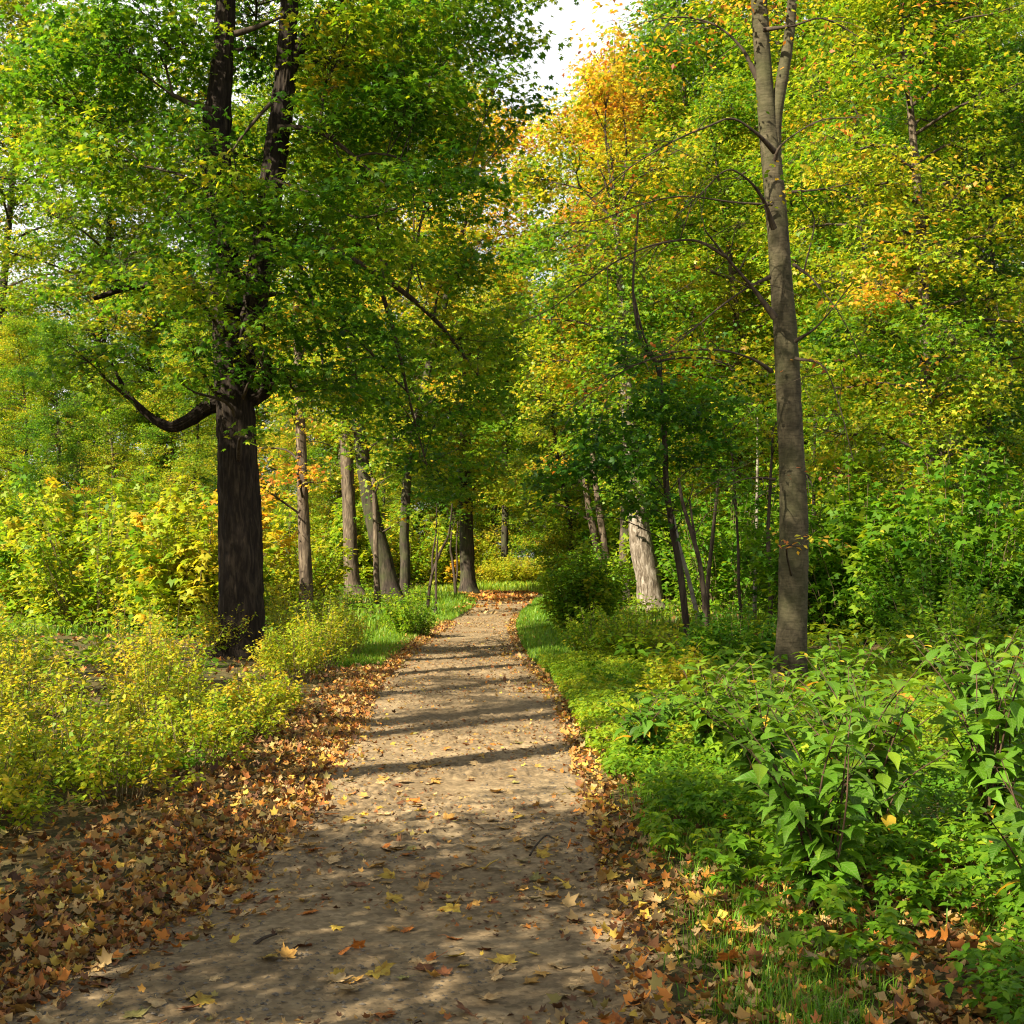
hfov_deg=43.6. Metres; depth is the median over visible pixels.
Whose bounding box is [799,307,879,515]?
slender tree
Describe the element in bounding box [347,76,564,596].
maple tree
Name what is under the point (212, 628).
shrub
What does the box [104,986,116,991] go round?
fallen leaf
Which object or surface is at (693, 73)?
green tree
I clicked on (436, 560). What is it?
sapling
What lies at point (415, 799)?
fallen leaf
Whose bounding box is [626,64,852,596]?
yellow tree
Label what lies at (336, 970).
fallen leaf
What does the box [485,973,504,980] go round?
fallen leaf
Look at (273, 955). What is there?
fallen leaf
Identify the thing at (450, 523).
sapling
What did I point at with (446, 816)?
fallen leaf
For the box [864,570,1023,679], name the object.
shrub
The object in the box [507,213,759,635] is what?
sapling
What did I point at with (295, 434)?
lime tree
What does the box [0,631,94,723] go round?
shrub
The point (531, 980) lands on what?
fallen leaf
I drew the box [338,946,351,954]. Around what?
fallen leaf
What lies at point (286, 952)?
fallen leaf
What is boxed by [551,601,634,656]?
shrub
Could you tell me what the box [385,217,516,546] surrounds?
lime tree
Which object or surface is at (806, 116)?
lime tree
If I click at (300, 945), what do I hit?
fallen leaf
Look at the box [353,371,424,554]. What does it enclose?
lime tree
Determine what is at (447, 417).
dark tree
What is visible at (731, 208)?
green tree
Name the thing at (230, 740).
seedling
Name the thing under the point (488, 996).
fallen leaf
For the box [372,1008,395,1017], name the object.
fallen leaf
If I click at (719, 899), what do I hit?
fallen leaf
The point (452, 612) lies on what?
grass
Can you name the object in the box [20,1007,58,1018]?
fallen leaf
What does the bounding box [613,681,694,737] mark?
broadleaf shrub
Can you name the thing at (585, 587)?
shrub
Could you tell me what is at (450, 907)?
fallen leaf
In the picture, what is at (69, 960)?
leaf litter
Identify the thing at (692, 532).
sapling
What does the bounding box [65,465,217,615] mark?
thicket
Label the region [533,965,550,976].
fallen leaf
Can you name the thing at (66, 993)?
fallen leaf
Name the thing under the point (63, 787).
ground cover
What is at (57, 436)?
green tree
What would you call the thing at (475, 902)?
fallen leaf
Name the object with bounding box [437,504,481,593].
sapling
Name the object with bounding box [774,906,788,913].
fallen leaf
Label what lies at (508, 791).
fallen leaf
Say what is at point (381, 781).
fallen leaf
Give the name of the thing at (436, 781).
fallen leaf
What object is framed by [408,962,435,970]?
fallen leaf
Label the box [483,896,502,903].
fallen leaf
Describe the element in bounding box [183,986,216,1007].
fallen leaf
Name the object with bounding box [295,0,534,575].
lime tree
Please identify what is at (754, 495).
thicket
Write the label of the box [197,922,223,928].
fallen leaf
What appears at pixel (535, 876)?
fallen leaf
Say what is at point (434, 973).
fallen leaf
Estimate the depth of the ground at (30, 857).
6.89 m
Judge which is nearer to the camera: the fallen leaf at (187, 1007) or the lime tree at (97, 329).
the fallen leaf at (187, 1007)
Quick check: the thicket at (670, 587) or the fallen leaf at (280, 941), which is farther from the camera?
the thicket at (670, 587)
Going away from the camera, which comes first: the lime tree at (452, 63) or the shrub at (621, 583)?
the shrub at (621, 583)
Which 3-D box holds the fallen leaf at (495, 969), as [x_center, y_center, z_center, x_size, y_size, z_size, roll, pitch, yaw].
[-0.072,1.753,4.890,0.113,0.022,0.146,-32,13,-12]
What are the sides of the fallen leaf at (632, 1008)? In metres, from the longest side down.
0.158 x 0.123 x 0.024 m
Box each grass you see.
[0,582,834,637]
[317,590,476,666]
[412,579,633,593]
[515,596,671,695]
[573,697,1023,1023]
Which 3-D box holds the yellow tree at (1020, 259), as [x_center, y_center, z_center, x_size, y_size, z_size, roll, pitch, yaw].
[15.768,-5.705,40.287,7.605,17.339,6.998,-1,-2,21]
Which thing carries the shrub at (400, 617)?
on the ground at (30, 857)
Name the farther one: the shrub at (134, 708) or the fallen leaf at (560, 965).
the shrub at (134, 708)
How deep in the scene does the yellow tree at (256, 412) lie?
101.05 m
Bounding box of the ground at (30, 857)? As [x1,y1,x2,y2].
[0,557,1023,1023]
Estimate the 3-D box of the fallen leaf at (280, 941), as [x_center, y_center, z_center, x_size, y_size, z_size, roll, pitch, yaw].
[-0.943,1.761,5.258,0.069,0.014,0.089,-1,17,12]
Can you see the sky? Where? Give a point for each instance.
(560, 25)
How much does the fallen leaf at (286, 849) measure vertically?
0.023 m
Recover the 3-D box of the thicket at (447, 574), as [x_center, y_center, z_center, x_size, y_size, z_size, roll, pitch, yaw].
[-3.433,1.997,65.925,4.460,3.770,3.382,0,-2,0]
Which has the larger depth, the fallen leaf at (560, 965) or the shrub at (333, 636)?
the shrub at (333, 636)
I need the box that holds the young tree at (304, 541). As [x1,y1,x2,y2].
[208,205,354,614]
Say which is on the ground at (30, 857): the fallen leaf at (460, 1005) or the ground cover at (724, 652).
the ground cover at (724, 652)
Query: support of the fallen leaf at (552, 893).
on the path
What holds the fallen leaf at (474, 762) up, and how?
on the path
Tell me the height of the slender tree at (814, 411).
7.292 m
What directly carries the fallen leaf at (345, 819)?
on the path
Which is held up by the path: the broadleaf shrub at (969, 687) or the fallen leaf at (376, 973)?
the fallen leaf at (376, 973)
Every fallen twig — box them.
[253,933,276,944]
[529,835,554,855]
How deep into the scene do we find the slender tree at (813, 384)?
36.33 m
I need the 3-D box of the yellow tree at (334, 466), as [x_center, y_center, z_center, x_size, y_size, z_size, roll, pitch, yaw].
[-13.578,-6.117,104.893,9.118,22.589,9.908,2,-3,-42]
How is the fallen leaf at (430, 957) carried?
on the path
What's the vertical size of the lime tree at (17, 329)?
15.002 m
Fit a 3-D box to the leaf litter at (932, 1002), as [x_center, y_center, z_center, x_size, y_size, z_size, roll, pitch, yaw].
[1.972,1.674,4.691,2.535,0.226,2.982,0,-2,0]
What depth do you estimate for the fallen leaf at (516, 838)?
7.14 m
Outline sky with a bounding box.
[0,0,1023,556]
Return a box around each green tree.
[1,313,106,534]
[48,230,162,500]
[119,250,216,504]
[522,195,620,525]
[557,0,799,521]
[597,17,742,520]
[657,13,836,512]
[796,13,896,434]
[836,0,1023,521]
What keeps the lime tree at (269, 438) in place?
on the ground at (30, 857)
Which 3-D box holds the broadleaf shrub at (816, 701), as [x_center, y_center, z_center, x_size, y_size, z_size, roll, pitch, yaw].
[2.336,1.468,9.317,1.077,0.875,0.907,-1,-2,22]
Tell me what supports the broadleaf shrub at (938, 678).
on the ground at (30, 857)
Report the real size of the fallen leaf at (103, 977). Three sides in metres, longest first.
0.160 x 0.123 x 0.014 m
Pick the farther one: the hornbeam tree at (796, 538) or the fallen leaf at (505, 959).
the hornbeam tree at (796, 538)
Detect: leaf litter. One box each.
[0,618,476,1023]
[452,588,538,615]
[452,612,1011,1023]
[667,854,1023,1023]
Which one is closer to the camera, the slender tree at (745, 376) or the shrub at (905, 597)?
the shrub at (905, 597)
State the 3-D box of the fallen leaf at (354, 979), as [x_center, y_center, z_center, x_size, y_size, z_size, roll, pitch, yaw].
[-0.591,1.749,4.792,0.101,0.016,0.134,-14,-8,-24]
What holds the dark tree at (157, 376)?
on the ground at (30, 857)
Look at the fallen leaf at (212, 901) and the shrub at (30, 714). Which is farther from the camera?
the shrub at (30, 714)
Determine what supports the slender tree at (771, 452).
on the ground at (30, 857)
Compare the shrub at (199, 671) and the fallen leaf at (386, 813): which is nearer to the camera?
the fallen leaf at (386, 813)
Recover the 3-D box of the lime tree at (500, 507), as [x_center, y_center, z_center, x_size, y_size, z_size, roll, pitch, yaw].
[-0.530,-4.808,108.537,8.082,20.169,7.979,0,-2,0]
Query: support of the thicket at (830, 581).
on the ground at (30, 857)
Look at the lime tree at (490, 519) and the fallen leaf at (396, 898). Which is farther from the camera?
the lime tree at (490, 519)
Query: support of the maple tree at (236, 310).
on the ground at (30, 857)
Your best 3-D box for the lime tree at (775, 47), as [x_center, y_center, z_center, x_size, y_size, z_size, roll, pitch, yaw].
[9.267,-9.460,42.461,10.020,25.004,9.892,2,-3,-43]
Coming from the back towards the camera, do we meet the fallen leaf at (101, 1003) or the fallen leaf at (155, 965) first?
the fallen leaf at (155, 965)
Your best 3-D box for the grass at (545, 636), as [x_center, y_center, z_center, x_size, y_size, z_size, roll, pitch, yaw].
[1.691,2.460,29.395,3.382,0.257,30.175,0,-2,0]
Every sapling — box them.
[409,498,462,606]
[412,516,464,611]
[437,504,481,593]
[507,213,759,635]
[641,497,702,625]
[666,445,770,625]
[690,454,759,618]
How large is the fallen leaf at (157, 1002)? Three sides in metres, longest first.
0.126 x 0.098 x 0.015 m
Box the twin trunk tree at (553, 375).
[505,321,648,579]
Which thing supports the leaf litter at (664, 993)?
on the ground at (30, 857)
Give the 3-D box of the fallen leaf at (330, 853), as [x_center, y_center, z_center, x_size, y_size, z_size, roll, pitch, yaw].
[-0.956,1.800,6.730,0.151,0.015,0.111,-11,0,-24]
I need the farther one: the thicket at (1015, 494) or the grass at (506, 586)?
the grass at (506, 586)
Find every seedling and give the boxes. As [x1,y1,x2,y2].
[162,748,210,774]
[213,721,252,751]
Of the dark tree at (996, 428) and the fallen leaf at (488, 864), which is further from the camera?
the dark tree at (996, 428)
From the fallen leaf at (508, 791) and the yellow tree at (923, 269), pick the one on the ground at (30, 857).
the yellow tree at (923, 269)
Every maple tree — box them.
[0,0,578,659]
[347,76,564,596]
[443,246,556,577]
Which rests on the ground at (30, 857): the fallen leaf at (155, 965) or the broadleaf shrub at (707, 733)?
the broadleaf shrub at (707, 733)
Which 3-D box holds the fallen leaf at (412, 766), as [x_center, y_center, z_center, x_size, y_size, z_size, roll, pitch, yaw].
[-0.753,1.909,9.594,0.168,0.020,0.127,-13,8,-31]
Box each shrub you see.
[0,602,72,693]
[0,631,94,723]
[0,657,78,757]
[0,662,160,787]
[0,697,104,834]
[0,699,28,768]
[30,699,205,806]
[66,633,223,746]
[74,593,190,691]
[99,591,235,714]
[125,672,262,771]
[165,580,257,656]
[173,656,298,744]
[222,659,307,718]
[246,623,321,674]
[251,614,347,682]
[264,569,350,650]
[284,591,361,670]
[317,585,375,654]
[379,583,439,635]
[476,550,561,585]
[530,551,568,581]
[536,530,624,631]
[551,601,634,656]
[557,533,636,616]
[565,603,693,660]
[598,688,679,763]
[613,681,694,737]
[626,637,723,697]
[641,651,767,766]
[666,599,776,671]
[672,659,845,810]
[687,669,810,737]
[723,699,921,914]
[759,653,912,743]
[766,664,942,785]
[781,649,960,854]
[784,629,894,705]
[852,530,1023,654]
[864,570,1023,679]
[899,633,1023,844]
[904,623,1023,718]
[907,624,1023,756]
[966,750,1023,924]
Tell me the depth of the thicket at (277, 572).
26.93 m
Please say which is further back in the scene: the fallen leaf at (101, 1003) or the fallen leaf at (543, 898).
the fallen leaf at (543, 898)
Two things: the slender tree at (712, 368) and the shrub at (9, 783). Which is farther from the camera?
the slender tree at (712, 368)
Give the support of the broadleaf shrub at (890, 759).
on the ground at (30, 857)
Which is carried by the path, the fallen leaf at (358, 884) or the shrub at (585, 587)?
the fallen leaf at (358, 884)
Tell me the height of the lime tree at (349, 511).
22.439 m
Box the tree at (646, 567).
[494,17,721,610]
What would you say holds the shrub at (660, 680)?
on the ground at (30, 857)
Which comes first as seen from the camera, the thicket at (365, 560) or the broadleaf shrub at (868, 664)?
the broadleaf shrub at (868, 664)
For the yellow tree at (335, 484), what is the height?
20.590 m
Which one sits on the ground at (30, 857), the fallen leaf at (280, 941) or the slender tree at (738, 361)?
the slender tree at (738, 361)
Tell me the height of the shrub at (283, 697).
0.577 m
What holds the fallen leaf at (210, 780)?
on the leaf litter at (69, 960)
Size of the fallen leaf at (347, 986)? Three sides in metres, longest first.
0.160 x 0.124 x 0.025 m
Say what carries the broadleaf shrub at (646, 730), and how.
on the ground at (30, 857)
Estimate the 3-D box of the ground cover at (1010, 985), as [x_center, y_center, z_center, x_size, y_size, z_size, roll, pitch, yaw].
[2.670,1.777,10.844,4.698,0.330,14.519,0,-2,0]
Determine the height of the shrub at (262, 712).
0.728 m
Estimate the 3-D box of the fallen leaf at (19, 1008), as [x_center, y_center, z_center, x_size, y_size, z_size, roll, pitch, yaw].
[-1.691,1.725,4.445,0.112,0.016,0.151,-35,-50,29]
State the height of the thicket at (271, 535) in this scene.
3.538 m
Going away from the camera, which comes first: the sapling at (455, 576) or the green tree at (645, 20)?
the sapling at (455, 576)
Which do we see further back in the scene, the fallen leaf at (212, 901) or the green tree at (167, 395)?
the green tree at (167, 395)
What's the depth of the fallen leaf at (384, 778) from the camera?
9.02 m
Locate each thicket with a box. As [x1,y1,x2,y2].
[0,455,125,619]
[0,465,180,632]
[0,472,66,599]
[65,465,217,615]
[113,489,281,637]
[152,480,297,596]
[195,509,293,615]
[262,487,356,607]
[288,497,395,589]
[357,495,450,586]
[410,514,486,584]
[457,529,510,581]
[527,490,619,581]
[573,498,676,586]
[611,486,730,603]
[654,475,778,611]
[704,457,824,604]
[716,464,891,619]
[744,453,951,645]
[809,452,984,562]
[837,444,1023,649]
[907,459,1023,620]
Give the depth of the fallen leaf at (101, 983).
4.71 m
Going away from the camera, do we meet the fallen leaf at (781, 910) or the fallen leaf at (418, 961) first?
the fallen leaf at (418, 961)
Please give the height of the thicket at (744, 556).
3.448 m
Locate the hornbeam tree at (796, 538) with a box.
[508,0,1009,692]
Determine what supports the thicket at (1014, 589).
on the ground at (30, 857)
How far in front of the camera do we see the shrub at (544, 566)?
61.32 m
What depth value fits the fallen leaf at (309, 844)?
6.98 m
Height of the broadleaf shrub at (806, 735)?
0.874 m
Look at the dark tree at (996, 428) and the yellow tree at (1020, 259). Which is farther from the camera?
the yellow tree at (1020, 259)
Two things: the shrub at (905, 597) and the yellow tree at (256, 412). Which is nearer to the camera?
the shrub at (905, 597)
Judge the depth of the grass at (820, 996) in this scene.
4.90 m
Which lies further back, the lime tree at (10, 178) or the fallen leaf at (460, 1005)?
the lime tree at (10, 178)
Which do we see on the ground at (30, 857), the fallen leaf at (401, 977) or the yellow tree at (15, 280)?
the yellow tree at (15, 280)
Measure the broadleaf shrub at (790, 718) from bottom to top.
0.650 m
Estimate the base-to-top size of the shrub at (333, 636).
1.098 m
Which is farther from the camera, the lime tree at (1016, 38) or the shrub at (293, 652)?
the lime tree at (1016, 38)
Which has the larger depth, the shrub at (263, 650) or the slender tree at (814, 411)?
the slender tree at (814, 411)
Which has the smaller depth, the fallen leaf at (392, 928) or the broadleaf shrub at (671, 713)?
the fallen leaf at (392, 928)
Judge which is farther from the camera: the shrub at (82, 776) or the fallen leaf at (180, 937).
the shrub at (82, 776)
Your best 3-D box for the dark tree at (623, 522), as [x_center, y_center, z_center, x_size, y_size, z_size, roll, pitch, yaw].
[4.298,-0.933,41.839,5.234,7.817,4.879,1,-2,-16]
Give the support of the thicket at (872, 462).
on the ground at (30, 857)
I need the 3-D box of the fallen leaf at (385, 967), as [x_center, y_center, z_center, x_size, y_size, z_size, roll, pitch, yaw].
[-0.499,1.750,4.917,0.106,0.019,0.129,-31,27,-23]
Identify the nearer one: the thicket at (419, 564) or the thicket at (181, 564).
the thicket at (181, 564)
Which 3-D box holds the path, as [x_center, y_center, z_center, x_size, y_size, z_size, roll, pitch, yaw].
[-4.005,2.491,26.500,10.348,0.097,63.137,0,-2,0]
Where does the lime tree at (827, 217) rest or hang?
on the ground at (30, 857)
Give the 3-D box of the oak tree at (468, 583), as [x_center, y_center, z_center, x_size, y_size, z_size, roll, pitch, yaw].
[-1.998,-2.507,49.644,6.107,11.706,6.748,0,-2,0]
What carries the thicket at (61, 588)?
on the ground at (30, 857)
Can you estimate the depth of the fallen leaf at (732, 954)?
4.79 m
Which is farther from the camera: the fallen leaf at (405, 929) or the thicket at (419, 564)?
the thicket at (419, 564)
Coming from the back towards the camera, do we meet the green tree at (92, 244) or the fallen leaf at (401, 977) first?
the green tree at (92, 244)
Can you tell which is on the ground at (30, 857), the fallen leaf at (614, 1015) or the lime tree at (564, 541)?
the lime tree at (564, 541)
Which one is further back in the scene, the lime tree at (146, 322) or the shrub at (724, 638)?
the lime tree at (146, 322)
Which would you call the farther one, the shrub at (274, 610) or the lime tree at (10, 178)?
the lime tree at (10, 178)
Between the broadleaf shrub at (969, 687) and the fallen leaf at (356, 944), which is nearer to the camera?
the fallen leaf at (356, 944)
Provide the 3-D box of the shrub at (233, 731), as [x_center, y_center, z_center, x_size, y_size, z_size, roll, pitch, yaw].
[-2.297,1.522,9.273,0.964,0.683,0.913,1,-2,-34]
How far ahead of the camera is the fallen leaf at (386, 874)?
6.37 m
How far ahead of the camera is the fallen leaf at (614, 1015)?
4.37 m
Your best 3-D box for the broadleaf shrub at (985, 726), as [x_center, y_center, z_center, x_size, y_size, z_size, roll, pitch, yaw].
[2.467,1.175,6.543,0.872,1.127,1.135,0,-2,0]
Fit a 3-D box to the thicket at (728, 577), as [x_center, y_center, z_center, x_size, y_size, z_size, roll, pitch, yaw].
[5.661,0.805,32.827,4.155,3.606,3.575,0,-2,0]
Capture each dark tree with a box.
[120,247,201,476]
[401,285,478,550]
[563,364,711,601]
[835,0,1023,561]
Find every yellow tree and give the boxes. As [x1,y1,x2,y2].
[0,274,64,531]
[70,365,157,522]
[146,100,326,539]
[176,359,268,516]
[212,364,307,525]
[268,268,400,543]
[291,203,442,554]
[312,350,394,528]
[502,309,591,563]
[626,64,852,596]
[768,0,1023,559]
[897,58,1023,596]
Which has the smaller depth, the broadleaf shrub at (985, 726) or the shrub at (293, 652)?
the broadleaf shrub at (985, 726)
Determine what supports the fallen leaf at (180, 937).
on the path
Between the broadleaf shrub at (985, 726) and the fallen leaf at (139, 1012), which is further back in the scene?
the broadleaf shrub at (985, 726)
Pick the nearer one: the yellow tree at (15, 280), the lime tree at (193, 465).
the lime tree at (193, 465)
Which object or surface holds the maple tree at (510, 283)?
on the ground at (30, 857)
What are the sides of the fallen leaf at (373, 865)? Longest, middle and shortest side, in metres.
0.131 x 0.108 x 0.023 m
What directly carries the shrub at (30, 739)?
on the ground at (30, 857)
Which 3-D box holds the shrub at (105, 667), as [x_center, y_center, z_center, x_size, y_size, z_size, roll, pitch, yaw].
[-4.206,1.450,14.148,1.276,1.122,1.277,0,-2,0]
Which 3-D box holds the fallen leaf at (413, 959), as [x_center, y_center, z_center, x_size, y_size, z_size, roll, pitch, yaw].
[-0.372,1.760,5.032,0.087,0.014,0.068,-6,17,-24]
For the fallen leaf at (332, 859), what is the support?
on the path
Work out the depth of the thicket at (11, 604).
29.26 m
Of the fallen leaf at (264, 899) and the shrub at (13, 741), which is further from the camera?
the shrub at (13, 741)
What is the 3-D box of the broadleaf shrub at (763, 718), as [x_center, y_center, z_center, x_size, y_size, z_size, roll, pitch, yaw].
[1.451,1.351,7.582,0.857,0.923,0.895,2,-3,-42]
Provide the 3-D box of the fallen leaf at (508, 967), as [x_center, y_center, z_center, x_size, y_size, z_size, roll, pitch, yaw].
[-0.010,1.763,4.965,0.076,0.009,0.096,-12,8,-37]
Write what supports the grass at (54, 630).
on the ground at (30, 857)
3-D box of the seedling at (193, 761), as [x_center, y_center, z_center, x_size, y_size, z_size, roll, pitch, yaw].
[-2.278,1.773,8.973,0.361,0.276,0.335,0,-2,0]
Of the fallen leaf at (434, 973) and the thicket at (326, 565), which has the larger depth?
the thicket at (326, 565)
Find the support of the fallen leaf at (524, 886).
on the path
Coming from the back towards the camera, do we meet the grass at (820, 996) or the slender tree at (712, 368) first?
the slender tree at (712, 368)
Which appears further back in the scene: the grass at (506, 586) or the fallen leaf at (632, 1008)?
the grass at (506, 586)
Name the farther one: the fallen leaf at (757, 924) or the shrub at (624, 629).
the shrub at (624, 629)
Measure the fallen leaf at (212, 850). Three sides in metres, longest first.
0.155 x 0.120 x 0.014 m
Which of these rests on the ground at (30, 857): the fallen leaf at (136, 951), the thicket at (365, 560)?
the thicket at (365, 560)
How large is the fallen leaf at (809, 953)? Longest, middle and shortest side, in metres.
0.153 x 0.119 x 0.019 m
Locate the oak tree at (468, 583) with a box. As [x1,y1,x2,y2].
[386,302,536,593]
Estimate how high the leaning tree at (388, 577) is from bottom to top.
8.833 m
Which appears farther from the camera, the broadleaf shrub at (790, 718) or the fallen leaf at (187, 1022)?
the broadleaf shrub at (790, 718)
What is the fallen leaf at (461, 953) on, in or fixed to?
on the path
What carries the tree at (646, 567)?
on the ground at (30, 857)
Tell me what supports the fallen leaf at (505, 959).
on the path
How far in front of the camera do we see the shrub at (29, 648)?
13.50 m
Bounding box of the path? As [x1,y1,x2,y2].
[5,590,667,1023]
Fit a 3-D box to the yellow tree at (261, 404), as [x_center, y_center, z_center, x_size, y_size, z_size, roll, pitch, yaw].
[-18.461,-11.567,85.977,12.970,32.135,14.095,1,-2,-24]
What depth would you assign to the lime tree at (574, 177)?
84.61 m
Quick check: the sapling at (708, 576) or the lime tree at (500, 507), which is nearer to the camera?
the sapling at (708, 576)
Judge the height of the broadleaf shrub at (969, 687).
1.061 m
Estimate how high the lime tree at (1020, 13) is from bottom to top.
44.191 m
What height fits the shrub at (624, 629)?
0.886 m
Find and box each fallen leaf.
[6,1002,38,1012]
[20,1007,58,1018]
[30,1012,65,1023]
[57,987,72,999]
[86,980,110,987]
[89,976,124,979]
[97,992,114,1007]
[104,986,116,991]
[108,943,131,956]
[111,950,134,959]
[120,1004,152,1019]
[126,948,138,953]
[144,994,166,1007]
[147,961,160,971]
[170,964,189,970]
[174,931,191,941]
[176,1002,199,1008]
[179,1018,196,1023]
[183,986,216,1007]
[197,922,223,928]
[204,848,223,853]
[205,775,216,784]
[207,975,221,981]
[208,898,215,904]
[257,763,271,773]
[257,894,272,903]
[257,951,277,958]
[273,935,287,945]
[275,942,297,960]
[281,845,297,851]
[292,937,312,947]
[297,909,317,914]
[298,839,315,845]
[320,851,341,857]
[325,854,341,863]
[325,972,352,983]
[329,922,344,930]
[330,967,345,974]
[334,982,361,990]
[337,814,354,820]
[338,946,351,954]
[344,974,363,983]
[348,879,366,887]
[350,938,366,948]
[365,963,386,978]
[367,861,384,867]
[370,780,385,783]
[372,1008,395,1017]
[374,957,395,975]
[376,775,389,779]
[376,811,390,815]
[377,867,395,878]
[385,889,403,902]
[386,923,401,930]
[396,909,416,916]
[396,975,413,979]
[400,925,413,932]
[406,844,416,849]
[407,797,420,802]
[408,764,417,768]
[408,956,427,965]
[408,959,427,965]
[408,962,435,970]
[412,880,428,890]
[424,951,446,960]
[425,968,440,976]
[426,960,438,963]
[429,871,445,878]
[431,778,440,783]
[433,965,452,974]
[438,811,454,821]
[438,895,460,912]
[444,895,463,902]
[444,951,464,955]
[451,999,477,1018]
[457,863,473,866]
[469,760,483,764]
[469,899,482,905]
[475,992,502,999]
[477,859,497,868]
[477,946,496,949]
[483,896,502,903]
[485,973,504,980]
[488,952,517,966]
[488,962,505,977]
[490,842,502,848]
[500,963,517,970]
[504,788,514,793]
[507,835,524,841]
[514,884,531,888]
[519,870,545,879]
[520,976,539,984]
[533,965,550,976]
[534,889,551,902]
[536,846,553,857]
[539,889,558,895]
[545,992,580,996]
[548,961,569,968]
[564,977,586,990]
[597,1009,625,1023]
[622,1004,651,1019]
[701,896,739,900]
[709,892,728,898]
[714,947,742,961]
[739,917,760,931]
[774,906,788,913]
[805,949,824,958]
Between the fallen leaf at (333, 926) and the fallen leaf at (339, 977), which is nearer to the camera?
the fallen leaf at (339, 977)
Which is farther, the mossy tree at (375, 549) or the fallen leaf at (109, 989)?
the mossy tree at (375, 549)
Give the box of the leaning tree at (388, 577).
[287,334,441,601]
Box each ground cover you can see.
[0,580,1021,682]
[0,684,219,830]
[536,649,1023,1023]
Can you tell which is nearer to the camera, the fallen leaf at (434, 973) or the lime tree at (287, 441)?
the fallen leaf at (434, 973)
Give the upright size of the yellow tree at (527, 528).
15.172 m
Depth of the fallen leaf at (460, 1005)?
4.44 m
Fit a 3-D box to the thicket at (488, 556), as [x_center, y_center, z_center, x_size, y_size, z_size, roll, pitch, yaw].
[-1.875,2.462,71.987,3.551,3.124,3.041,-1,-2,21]
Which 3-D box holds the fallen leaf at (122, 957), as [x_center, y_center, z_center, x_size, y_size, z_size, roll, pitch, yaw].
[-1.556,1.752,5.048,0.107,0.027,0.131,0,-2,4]
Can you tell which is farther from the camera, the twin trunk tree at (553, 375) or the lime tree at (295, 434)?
the lime tree at (295, 434)
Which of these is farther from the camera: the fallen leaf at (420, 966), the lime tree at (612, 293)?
the lime tree at (612, 293)
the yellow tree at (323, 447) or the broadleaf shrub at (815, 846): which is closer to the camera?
the broadleaf shrub at (815, 846)
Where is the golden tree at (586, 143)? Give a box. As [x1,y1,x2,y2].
[529,42,708,568]
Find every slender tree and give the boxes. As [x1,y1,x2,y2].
[672,310,838,619]
[685,304,775,468]
[695,330,821,624]
[714,342,865,624]
[746,306,878,531]
[764,325,868,516]
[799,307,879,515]
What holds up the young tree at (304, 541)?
on the ground at (30, 857)
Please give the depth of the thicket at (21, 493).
39.86 m
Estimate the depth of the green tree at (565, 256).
75.98 m
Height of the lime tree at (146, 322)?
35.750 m
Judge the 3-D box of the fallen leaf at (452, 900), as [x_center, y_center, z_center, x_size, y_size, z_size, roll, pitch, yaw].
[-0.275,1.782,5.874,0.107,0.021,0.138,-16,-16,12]
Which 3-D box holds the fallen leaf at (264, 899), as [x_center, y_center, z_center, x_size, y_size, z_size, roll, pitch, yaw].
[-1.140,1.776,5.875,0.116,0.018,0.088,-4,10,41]
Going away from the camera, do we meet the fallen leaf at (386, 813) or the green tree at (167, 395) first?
the fallen leaf at (386, 813)
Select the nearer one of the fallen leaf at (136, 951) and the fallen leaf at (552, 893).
the fallen leaf at (136, 951)
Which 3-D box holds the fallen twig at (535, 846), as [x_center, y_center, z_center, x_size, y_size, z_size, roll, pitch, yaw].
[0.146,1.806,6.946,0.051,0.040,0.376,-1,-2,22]
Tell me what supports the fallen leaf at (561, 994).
on the path
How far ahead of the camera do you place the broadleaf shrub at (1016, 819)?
5.17 m
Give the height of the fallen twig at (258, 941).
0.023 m
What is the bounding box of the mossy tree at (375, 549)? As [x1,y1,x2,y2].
[357,465,395,603]
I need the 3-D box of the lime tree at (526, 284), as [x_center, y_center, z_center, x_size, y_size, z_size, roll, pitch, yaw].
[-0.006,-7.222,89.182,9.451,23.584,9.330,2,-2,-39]
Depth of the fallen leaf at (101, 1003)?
4.51 m
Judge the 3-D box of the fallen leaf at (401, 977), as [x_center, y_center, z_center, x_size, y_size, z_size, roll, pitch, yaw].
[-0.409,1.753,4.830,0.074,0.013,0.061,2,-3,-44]
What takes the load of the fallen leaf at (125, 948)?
on the path
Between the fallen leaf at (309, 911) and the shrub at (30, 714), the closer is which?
the fallen leaf at (309, 911)
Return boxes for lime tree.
[0,0,122,520]
[0,0,203,531]
[0,313,73,534]
[73,93,256,524]
[124,319,217,521]
[189,302,280,514]
[231,0,464,595]
[262,398,329,578]
[265,277,331,550]
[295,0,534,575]
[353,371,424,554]
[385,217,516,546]
[439,285,541,560]
[455,246,555,564]
[481,370,539,556]
[502,272,619,579]
[525,83,686,520]
[556,114,722,526]
[652,0,914,529]
[708,0,1022,536]
[742,31,906,526]
[849,3,1023,477]
[981,4,1023,487]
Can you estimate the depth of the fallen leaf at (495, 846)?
6.97 m

